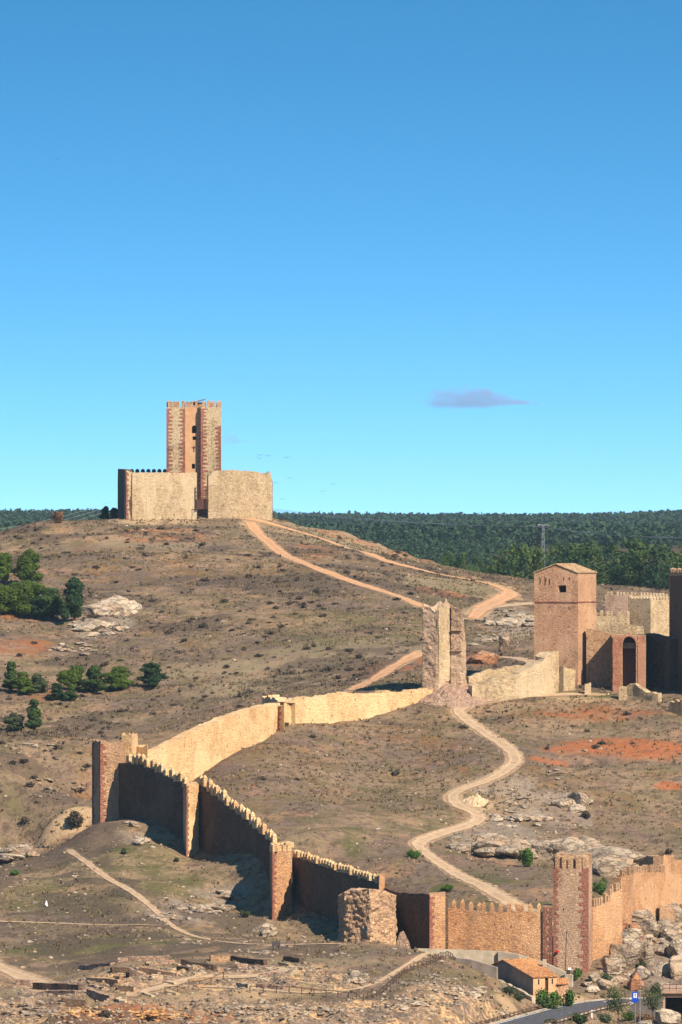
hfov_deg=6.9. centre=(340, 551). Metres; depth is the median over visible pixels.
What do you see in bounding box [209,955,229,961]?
wall footing
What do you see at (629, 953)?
boulder
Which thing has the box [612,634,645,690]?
gateway
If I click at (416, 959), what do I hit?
path
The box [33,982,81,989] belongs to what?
wall footing
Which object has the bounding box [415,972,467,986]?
stone litter
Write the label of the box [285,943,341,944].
path
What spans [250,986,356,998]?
handrail fence
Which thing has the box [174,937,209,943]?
stone litter
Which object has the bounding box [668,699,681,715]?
curtain wall
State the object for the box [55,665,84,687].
pine tree
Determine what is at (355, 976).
stone litter
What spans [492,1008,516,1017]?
stone litter
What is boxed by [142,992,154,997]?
wall footing
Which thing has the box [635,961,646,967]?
bush
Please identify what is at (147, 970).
wall footing
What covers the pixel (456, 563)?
pine tree
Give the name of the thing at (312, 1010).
stone litter
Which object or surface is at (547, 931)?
wall turret
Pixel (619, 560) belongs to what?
pine tree
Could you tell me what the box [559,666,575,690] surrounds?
ruined wall
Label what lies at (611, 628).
curtain wall
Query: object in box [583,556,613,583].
pine tree
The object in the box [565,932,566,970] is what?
lamp post
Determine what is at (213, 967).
wall footing
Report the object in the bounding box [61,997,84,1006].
wall footing
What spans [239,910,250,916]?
bush
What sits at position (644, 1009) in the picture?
parapet wall
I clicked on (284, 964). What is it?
wall footing
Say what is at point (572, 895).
battlemented tower
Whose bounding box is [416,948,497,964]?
retaining wall
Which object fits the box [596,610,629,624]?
curtain wall
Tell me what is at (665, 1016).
boulder
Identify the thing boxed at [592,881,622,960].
curtain wall
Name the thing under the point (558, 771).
stone litter
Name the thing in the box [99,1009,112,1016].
bush
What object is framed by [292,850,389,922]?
curtain wall
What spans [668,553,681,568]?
pine tree
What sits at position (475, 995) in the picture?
stone litter
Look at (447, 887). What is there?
bush
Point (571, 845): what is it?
rock outcrop
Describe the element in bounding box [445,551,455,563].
pine tree
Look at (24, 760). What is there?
shrub
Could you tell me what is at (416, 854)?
bush
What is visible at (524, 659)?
path
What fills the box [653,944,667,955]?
boulder
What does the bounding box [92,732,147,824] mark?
corner tower
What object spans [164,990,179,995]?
wall footing
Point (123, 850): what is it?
bush
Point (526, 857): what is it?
bush
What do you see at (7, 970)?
path
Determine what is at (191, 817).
wall turret
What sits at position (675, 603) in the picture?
castle tower
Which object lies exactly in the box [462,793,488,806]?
earth mound
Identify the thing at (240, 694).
shrub
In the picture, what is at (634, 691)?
ruined wall
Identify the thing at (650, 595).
curtain wall
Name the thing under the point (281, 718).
wall turret
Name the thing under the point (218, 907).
rock outcrop
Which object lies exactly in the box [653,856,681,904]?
curtain wall
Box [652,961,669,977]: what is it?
boulder
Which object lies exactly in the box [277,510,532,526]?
power cable
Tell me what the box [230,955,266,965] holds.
wall footing
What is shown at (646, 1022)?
boulder
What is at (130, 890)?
path
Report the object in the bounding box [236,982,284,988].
wall footing
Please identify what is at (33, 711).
pine tree
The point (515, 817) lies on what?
rock outcrop
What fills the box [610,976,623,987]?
boulder
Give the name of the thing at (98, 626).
rock outcrop
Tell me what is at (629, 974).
stone litter
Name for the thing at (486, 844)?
rock outcrop
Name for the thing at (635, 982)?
boulder
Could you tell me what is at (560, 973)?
retaining wall
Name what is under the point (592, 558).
pine tree
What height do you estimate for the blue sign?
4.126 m
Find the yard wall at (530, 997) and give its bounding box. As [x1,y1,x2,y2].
[498,979,534,1002]
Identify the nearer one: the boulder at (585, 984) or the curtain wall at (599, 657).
the boulder at (585, 984)
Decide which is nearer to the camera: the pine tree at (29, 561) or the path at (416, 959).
the path at (416, 959)
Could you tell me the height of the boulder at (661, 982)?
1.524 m
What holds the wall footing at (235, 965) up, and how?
on the ground
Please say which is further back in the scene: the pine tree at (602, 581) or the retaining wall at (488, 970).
the pine tree at (602, 581)
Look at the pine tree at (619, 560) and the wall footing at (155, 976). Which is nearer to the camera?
the wall footing at (155, 976)
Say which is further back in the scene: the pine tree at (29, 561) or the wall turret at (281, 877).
the pine tree at (29, 561)
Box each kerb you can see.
[489,997,645,1023]
[548,1002,632,1023]
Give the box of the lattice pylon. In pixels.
[538,524,544,567]
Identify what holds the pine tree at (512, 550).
on the ground
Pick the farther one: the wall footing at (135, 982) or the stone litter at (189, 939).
the stone litter at (189, 939)
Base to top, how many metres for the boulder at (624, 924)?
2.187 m
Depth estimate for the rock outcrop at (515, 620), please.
819.91 m
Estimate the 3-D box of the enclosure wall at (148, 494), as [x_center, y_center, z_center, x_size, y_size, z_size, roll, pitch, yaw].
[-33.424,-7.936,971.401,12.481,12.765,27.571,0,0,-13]
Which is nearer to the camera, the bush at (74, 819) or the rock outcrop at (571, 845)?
the rock outcrop at (571, 845)
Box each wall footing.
[15,979,32,985]
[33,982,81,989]
[47,990,78,995]
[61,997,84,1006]
[78,962,114,969]
[86,977,121,986]
[86,989,114,1000]
[110,967,129,972]
[118,955,168,961]
[118,985,133,991]
[126,972,136,977]
[127,980,138,984]
[140,966,179,975]
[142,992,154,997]
[147,960,174,965]
[151,974,162,978]
[164,980,178,984]
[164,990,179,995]
[177,966,192,970]
[181,959,216,970]
[189,976,227,980]
[193,984,203,987]
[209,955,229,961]
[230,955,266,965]
[231,963,247,967]
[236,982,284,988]
[237,982,255,988]
[256,977,268,980]
[259,970,330,975]
[278,962,290,966]
[283,956,302,962]
[288,970,298,977]
[297,981,336,990]
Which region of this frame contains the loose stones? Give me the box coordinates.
[0,520,672,1022]
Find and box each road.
[238,518,519,618]
[244,522,422,606]
[347,652,422,689]
[496,999,641,1023]
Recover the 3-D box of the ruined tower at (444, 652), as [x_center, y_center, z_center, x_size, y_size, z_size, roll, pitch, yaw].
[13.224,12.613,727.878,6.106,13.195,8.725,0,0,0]
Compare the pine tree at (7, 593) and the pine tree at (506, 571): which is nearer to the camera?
the pine tree at (7, 593)
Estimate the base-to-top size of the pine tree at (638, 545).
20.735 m
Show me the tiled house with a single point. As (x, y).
(530, 976)
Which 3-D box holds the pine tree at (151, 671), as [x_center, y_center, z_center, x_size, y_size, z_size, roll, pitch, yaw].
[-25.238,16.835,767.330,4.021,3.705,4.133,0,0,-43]
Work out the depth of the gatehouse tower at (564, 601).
736.76 m
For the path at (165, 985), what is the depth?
561.32 m
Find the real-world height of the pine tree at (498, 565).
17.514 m
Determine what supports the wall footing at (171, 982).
on the ground
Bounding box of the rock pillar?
[498,632,509,655]
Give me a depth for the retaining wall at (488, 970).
580.63 m
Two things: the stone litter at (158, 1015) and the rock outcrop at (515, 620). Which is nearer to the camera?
the stone litter at (158, 1015)
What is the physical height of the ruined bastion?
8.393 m
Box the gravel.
[0,711,679,1023]
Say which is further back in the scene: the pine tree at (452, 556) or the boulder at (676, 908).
the pine tree at (452, 556)
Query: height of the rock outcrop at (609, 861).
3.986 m
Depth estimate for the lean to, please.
577.55 m
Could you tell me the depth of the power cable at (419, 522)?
1284.22 m
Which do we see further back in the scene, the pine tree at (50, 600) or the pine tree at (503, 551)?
the pine tree at (503, 551)
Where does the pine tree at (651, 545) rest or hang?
on the ground
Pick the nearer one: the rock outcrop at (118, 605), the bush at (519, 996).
the bush at (519, 996)
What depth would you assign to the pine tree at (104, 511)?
974.39 m
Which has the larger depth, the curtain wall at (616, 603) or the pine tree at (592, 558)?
the pine tree at (592, 558)
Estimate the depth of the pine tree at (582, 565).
1146.50 m
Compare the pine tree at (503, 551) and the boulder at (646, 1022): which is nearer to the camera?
the boulder at (646, 1022)
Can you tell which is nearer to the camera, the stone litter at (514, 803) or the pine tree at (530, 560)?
the stone litter at (514, 803)
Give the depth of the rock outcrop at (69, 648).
798.95 m
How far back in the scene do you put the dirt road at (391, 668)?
765.04 m
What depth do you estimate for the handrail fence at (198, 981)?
557.25 m
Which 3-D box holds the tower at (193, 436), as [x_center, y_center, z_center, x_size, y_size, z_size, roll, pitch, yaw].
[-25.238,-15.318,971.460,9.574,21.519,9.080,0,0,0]
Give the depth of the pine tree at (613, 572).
1141.29 m
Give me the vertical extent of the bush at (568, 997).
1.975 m
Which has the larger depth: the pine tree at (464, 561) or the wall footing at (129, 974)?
the pine tree at (464, 561)
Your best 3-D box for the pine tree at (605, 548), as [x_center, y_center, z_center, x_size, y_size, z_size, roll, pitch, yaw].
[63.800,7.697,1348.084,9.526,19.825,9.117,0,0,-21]
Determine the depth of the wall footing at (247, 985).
554.60 m
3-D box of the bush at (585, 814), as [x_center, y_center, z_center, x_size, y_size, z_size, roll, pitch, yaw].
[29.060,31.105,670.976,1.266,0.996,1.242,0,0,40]
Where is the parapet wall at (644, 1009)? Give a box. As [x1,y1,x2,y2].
[630,995,662,1020]
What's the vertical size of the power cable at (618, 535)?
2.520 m
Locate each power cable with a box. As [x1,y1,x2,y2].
[275,511,533,526]
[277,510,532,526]
[278,509,530,526]
[542,527,646,536]
[546,527,677,537]
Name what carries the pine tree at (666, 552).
on the ground
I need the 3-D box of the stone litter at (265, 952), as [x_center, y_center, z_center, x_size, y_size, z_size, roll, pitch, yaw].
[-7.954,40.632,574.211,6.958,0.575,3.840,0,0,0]
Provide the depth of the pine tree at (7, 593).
827.00 m
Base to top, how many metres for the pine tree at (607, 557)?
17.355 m
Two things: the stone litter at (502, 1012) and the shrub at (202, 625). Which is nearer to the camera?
the stone litter at (502, 1012)
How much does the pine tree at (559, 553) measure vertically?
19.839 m
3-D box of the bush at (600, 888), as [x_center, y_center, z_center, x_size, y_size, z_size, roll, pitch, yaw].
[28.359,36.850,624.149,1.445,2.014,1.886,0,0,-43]
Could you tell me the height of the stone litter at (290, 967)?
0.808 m
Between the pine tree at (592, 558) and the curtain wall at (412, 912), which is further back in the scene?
the pine tree at (592, 558)
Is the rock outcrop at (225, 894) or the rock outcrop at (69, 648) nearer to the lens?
the rock outcrop at (225, 894)
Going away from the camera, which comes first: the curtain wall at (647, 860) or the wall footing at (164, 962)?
the wall footing at (164, 962)
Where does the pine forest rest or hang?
on the ground
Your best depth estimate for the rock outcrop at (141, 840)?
653.26 m
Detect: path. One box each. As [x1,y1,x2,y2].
[0,921,148,924]
[0,963,51,986]
[66,849,247,943]
[138,968,289,992]
[180,952,433,992]
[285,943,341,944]
[411,693,592,911]
[471,602,533,610]
[500,656,533,663]
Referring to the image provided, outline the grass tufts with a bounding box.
[0,516,681,1023]
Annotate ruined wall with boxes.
[397,931,409,948]
[466,663,530,682]
[468,651,558,700]
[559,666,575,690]
[585,682,590,694]
[618,683,661,702]
[659,905,674,920]
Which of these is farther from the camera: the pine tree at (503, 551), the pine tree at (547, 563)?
the pine tree at (503, 551)
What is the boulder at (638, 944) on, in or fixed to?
on the ground
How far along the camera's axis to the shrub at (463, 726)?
709.57 m
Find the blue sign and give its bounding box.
[632,992,637,1023]
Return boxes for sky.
[0,0,681,514]
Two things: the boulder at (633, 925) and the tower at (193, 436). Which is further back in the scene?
the tower at (193, 436)
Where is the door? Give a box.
[623,637,635,685]
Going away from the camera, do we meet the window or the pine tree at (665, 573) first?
the window
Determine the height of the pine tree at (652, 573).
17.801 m
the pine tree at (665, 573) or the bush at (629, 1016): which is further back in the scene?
the pine tree at (665, 573)
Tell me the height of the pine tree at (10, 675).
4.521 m
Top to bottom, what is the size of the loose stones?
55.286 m
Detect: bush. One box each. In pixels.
[10,870,18,874]
[51,511,63,522]
[67,809,82,827]
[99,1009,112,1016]
[121,848,126,853]
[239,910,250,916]
[406,850,421,858]
[440,884,453,890]
[500,986,517,994]
[513,992,526,1000]
[517,847,532,866]
[535,988,551,1004]
[539,996,557,1008]
[544,1018,557,1023]
[549,990,561,1005]
[561,989,574,1005]
[570,1012,587,1023]
[572,968,582,979]
[580,810,590,818]
[592,877,607,894]
[597,1013,611,1022]
[601,973,611,980]
[619,1010,634,1020]
[633,1013,653,1020]
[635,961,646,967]
[665,848,673,854]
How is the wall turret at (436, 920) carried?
on the ground
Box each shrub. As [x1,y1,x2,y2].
[19,758,28,762]
[20,817,29,822]
[197,623,207,627]
[237,693,248,696]
[391,769,399,775]
[458,724,468,728]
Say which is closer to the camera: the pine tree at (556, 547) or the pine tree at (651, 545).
the pine tree at (651, 545)
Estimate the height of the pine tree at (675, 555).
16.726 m
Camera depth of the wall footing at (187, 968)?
564.51 m
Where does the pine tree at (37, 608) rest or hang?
on the ground
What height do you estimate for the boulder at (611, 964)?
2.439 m
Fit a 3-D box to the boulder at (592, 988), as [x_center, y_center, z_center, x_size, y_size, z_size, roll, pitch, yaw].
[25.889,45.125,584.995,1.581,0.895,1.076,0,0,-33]
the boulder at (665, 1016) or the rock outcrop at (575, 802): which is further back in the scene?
the rock outcrop at (575, 802)
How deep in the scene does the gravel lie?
556.55 m
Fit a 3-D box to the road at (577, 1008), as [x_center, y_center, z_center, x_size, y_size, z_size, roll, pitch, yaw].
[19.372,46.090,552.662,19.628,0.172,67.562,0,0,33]
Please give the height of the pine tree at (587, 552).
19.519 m
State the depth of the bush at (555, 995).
574.03 m
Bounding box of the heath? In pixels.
[0,517,669,1020]
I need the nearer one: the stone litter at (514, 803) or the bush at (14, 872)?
the bush at (14, 872)
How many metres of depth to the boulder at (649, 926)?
611.14 m
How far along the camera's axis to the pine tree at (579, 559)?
1149.97 m
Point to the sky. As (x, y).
(423, 256)
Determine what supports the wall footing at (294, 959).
on the ground
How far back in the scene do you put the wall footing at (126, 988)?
558.01 m
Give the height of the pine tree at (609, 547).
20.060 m
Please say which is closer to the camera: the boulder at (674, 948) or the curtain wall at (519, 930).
the curtain wall at (519, 930)
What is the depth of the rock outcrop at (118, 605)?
830.10 m
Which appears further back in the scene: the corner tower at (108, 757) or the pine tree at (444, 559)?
the pine tree at (444, 559)
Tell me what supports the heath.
on the ground
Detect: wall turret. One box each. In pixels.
[183,782,198,856]
[270,841,293,920]
[278,705,283,732]
[378,873,384,889]
[429,892,444,948]
[543,904,551,964]
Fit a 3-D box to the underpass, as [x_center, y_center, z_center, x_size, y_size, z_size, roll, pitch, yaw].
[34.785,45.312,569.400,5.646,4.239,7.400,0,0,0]
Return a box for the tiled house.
[491,958,558,998]
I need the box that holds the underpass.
[658,984,681,1019]
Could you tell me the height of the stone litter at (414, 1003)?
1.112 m
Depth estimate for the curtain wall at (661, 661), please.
735.60 m
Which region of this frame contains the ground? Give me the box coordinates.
[0,516,681,1023]
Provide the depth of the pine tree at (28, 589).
827.25 m
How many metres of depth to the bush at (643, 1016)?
565.66 m
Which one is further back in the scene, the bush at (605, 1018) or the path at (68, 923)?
the path at (68, 923)
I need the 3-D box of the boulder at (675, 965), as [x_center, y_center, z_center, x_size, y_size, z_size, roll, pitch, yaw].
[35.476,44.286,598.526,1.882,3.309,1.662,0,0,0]
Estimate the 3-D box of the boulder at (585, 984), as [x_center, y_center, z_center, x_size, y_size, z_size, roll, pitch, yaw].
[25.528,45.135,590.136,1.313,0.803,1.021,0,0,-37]
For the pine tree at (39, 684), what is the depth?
762.49 m
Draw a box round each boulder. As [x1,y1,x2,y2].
[581,981,592,986]
[585,985,600,992]
[588,972,599,982]
[596,978,613,989]
[601,957,621,973]
[610,942,641,970]
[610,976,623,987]
[622,917,627,929]
[622,928,640,942]
[626,942,642,946]
[627,972,644,990]
[628,922,639,928]
[631,909,652,922]
[632,966,650,979]
[637,1020,651,1023]
[638,918,659,938]
[639,938,654,963]
[650,980,667,993]
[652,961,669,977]
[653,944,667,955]
[655,1008,680,1023]
[656,919,681,941]
[666,938,681,956]
[668,903,681,921]
[668,955,681,979]
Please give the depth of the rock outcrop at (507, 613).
833.27 m
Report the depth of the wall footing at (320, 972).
561.12 m
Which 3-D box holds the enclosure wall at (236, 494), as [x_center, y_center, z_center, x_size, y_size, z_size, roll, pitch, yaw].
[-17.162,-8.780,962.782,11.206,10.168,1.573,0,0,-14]
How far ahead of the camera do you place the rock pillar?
774.94 m
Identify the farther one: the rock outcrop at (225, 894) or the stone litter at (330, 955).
the rock outcrop at (225, 894)
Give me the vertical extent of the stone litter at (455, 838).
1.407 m
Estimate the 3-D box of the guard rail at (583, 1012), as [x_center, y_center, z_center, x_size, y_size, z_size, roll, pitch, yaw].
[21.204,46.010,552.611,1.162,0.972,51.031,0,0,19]
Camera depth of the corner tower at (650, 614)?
785.92 m
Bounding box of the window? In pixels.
[561,585,565,591]
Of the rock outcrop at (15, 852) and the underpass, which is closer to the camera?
the underpass
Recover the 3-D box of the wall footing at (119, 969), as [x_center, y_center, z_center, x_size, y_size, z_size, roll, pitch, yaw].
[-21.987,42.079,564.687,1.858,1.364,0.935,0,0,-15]
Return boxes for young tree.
[605,984,629,1023]
[640,981,666,1023]
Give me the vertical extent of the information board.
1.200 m
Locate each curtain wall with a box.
[119,753,188,840]
[148,703,279,781]
[198,775,283,880]
[262,688,432,726]
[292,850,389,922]
[385,887,447,948]
[448,899,542,960]
[586,629,611,686]
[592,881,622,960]
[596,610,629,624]
[596,622,643,633]
[605,591,628,615]
[613,864,664,923]
[629,592,668,599]
[639,855,673,902]
[646,633,676,689]
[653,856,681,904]
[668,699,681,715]
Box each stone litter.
[0,736,59,758]
[0,1002,46,1018]
[29,778,84,801]
[47,1006,124,1019]
[112,1006,193,1021]
[141,912,176,925]
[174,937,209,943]
[197,1005,277,1018]
[233,950,295,955]
[251,965,327,973]
[276,1003,349,1015]
[297,951,361,956]
[342,970,380,985]
[372,995,435,1011]
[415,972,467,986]
[444,983,499,1001]
[450,833,474,842]
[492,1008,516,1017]
[494,794,528,808]
[545,769,575,779]
[600,966,634,982]
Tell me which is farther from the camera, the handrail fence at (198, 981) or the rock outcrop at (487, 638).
the rock outcrop at (487, 638)
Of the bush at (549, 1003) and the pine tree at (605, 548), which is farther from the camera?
the pine tree at (605, 548)
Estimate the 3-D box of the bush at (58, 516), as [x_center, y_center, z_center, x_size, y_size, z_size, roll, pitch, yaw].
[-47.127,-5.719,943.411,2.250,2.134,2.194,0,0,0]
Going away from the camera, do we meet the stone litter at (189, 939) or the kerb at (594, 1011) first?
the kerb at (594, 1011)
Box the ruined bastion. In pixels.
[337,888,397,945]
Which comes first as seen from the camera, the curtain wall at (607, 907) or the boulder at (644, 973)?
the boulder at (644, 973)
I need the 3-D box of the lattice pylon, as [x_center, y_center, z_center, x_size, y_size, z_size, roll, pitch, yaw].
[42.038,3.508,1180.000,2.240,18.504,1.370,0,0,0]
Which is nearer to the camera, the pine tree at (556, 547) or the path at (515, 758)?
the path at (515, 758)
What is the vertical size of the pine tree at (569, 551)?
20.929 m
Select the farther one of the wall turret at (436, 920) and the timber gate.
the timber gate
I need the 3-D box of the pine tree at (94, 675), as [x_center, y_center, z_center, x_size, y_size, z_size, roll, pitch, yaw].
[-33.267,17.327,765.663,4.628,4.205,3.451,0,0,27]
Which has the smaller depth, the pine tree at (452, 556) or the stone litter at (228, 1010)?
the stone litter at (228, 1010)
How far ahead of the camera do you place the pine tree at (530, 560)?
1131.88 m
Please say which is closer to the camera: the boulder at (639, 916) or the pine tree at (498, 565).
the boulder at (639, 916)
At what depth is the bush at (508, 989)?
568.24 m
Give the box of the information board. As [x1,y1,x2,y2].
[272,941,279,949]
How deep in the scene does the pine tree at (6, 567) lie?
870.57 m
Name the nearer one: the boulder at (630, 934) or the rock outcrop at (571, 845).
the boulder at (630, 934)
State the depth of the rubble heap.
721.68 m
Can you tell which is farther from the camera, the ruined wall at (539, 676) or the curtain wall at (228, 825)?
the ruined wall at (539, 676)
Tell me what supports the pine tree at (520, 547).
on the ground
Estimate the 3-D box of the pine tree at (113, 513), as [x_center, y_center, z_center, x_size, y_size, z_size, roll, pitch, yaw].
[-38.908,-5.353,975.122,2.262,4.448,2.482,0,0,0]
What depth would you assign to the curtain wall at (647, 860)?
630.00 m
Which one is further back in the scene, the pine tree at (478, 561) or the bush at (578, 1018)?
the pine tree at (478, 561)
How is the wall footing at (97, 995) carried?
on the ground
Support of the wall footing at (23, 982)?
on the ground
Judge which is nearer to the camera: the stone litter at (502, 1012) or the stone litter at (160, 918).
the stone litter at (502, 1012)
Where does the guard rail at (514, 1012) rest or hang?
on the ground
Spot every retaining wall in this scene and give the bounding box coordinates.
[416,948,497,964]
[449,956,497,979]
[498,951,572,986]
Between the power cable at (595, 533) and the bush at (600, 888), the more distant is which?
the power cable at (595, 533)
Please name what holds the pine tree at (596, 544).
on the ground
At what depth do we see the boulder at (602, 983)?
589.01 m
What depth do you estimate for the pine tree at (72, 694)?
758.97 m
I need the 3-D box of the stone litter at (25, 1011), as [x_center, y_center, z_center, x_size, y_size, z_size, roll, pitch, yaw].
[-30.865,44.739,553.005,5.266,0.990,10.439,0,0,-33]
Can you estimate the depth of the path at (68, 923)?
612.39 m
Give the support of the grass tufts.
on the ground
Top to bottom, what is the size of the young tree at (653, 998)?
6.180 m
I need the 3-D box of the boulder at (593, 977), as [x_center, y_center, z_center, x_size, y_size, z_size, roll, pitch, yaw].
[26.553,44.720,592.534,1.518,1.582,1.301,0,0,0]
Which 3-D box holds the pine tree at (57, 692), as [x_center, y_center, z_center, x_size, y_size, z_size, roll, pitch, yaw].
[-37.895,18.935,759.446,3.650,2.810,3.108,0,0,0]
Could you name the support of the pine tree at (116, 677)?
on the ground
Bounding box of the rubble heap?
[420,682,488,706]
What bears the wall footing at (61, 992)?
on the ground
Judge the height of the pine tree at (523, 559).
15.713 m
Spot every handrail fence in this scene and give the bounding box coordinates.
[164,972,223,991]
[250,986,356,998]
[363,951,455,1000]
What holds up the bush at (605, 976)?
on the ground
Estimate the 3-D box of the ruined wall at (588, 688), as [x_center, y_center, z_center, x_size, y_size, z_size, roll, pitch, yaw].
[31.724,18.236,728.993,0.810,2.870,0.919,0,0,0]
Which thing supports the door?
in the gateway
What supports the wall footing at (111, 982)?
on the ground
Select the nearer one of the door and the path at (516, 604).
the door
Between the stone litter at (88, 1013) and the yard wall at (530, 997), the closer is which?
the stone litter at (88, 1013)
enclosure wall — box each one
[118,469,196,519]
[207,470,272,520]
[272,482,272,519]
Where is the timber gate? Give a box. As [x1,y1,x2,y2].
[197,474,207,508]
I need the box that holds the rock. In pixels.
[466,650,499,663]
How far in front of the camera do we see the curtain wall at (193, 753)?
688.13 m
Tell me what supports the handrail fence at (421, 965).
on the ground
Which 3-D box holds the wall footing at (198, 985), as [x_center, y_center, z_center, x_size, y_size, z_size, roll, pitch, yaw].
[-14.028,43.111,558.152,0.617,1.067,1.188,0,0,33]
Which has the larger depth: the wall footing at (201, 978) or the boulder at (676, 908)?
the boulder at (676, 908)
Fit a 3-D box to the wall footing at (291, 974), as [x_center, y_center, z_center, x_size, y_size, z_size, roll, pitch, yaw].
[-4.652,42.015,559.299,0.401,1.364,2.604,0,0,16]
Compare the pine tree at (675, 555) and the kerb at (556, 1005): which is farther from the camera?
the pine tree at (675, 555)
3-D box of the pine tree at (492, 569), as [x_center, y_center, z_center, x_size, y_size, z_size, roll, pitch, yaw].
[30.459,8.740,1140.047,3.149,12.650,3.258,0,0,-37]
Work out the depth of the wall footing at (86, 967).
571.28 m
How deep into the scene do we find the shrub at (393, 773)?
688.21 m
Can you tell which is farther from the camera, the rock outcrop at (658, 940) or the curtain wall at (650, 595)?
the curtain wall at (650, 595)
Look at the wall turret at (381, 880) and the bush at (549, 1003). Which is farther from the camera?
the wall turret at (381, 880)
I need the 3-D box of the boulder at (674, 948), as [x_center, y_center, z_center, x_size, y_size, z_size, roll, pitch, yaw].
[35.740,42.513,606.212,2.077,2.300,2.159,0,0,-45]
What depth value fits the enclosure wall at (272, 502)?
964.20 m
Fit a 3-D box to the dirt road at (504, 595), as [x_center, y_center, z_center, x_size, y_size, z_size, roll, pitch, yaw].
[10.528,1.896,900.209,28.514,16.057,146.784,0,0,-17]
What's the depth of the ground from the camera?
690.41 m
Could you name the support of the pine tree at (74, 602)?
on the ground
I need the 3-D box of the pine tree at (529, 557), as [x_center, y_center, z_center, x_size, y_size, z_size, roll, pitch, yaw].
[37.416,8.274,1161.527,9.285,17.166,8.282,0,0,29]
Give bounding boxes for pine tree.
[0,552,12,582]
[0,584,22,614]
[2,661,17,690]
[2,712,24,731]
[6,579,44,615]
[12,549,42,581]
[12,671,36,694]
[24,699,41,730]
[29,595,45,618]
[31,673,48,692]
[37,587,64,619]
[45,683,69,699]
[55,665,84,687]
[59,577,86,620]
[63,686,77,700]
[78,665,107,691]
[99,506,110,519]
[102,666,133,689]
[109,508,117,518]
[136,662,168,685]
[440,552,447,565]
[442,554,464,568]
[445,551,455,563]
[462,552,470,569]
[472,556,481,568]
[481,552,515,575]
[487,545,509,564]
[488,563,498,574]
[500,543,516,556]
[501,553,517,575]
[502,560,511,575]
[511,548,536,578]
[511,550,541,571]
[513,553,533,579]
[515,543,532,553]
[530,545,545,579]
[544,556,570,567]
[545,543,569,563]
[549,544,561,554]
[561,543,580,562]
[569,553,580,562]
[570,561,592,569]
[573,542,602,574]
[574,555,584,564]
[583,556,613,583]
[587,538,604,553]
[588,550,604,577]
[599,578,615,583]
[600,542,608,552]
[600,552,617,565]
[601,561,626,584]
[604,542,617,554]
[608,535,660,587]
[613,553,625,568]
[623,549,645,586]
[638,545,665,588]
[644,544,660,557]
[651,562,676,589]
[658,543,674,569]
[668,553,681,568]
[669,551,681,568]
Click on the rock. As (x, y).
(482, 657)
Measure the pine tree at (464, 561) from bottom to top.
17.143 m
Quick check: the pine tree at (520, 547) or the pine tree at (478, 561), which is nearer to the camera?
the pine tree at (520, 547)
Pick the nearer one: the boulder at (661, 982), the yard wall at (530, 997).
the yard wall at (530, 997)
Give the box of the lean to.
[557,978,568,1002]
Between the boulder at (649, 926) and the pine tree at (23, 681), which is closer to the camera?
the boulder at (649, 926)
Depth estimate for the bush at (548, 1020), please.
552.86 m
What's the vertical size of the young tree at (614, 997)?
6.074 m
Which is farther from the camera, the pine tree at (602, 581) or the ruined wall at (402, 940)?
the pine tree at (602, 581)
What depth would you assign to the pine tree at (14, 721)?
735.07 m
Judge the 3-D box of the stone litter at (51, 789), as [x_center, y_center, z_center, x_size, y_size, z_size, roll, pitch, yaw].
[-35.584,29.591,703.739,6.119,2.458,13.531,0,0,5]
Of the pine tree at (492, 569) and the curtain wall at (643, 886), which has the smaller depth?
the curtain wall at (643, 886)
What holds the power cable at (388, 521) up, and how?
hanging from the lattice pylon
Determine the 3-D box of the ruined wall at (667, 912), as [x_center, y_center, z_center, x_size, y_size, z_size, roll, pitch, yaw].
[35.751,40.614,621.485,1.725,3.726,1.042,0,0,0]
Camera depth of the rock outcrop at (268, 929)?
614.28 m
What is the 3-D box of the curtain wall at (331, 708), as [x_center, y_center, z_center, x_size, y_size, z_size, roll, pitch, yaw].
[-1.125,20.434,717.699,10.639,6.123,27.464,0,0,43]
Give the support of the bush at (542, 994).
on the ground
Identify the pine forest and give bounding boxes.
[0,508,681,568]
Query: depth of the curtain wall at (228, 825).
647.08 m
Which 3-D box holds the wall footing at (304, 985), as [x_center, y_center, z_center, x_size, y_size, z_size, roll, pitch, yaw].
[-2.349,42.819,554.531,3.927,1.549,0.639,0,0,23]
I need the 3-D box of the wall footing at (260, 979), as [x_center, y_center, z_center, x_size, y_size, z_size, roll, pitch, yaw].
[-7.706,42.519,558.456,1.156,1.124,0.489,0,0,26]
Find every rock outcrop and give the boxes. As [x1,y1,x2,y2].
[0,842,39,861]
[46,642,97,654]
[68,619,128,636]
[81,595,141,617]
[122,821,140,826]
[132,837,150,844]
[173,901,236,913]
[212,890,248,899]
[252,922,277,936]
[447,832,546,859]
[468,634,498,645]
[483,613,533,629]
[489,810,552,827]
[496,609,525,618]
[532,836,605,859]
[551,792,593,812]
[579,846,645,876]
[637,916,681,954]
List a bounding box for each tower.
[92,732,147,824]
[166,399,220,515]
[421,599,466,690]
[533,563,596,685]
[553,852,591,971]
[629,596,668,635]
[669,568,681,690]
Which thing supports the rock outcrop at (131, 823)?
on the ground
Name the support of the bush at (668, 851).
on the ground
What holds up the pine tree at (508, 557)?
on the ground
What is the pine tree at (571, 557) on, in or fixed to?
on the ground
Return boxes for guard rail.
[472,1005,541,1023]
[543,1000,631,1023]
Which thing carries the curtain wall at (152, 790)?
on the ground
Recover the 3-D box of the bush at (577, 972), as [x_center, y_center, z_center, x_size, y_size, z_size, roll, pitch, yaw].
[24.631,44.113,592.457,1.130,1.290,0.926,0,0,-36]
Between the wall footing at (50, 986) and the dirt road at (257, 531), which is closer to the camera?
the wall footing at (50, 986)
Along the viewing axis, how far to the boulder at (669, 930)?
611.25 m
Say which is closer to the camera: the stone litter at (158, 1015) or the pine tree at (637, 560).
the stone litter at (158, 1015)
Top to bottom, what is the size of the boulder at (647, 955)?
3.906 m
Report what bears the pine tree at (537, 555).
on the ground
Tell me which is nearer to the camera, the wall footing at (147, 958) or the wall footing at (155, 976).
the wall footing at (155, 976)

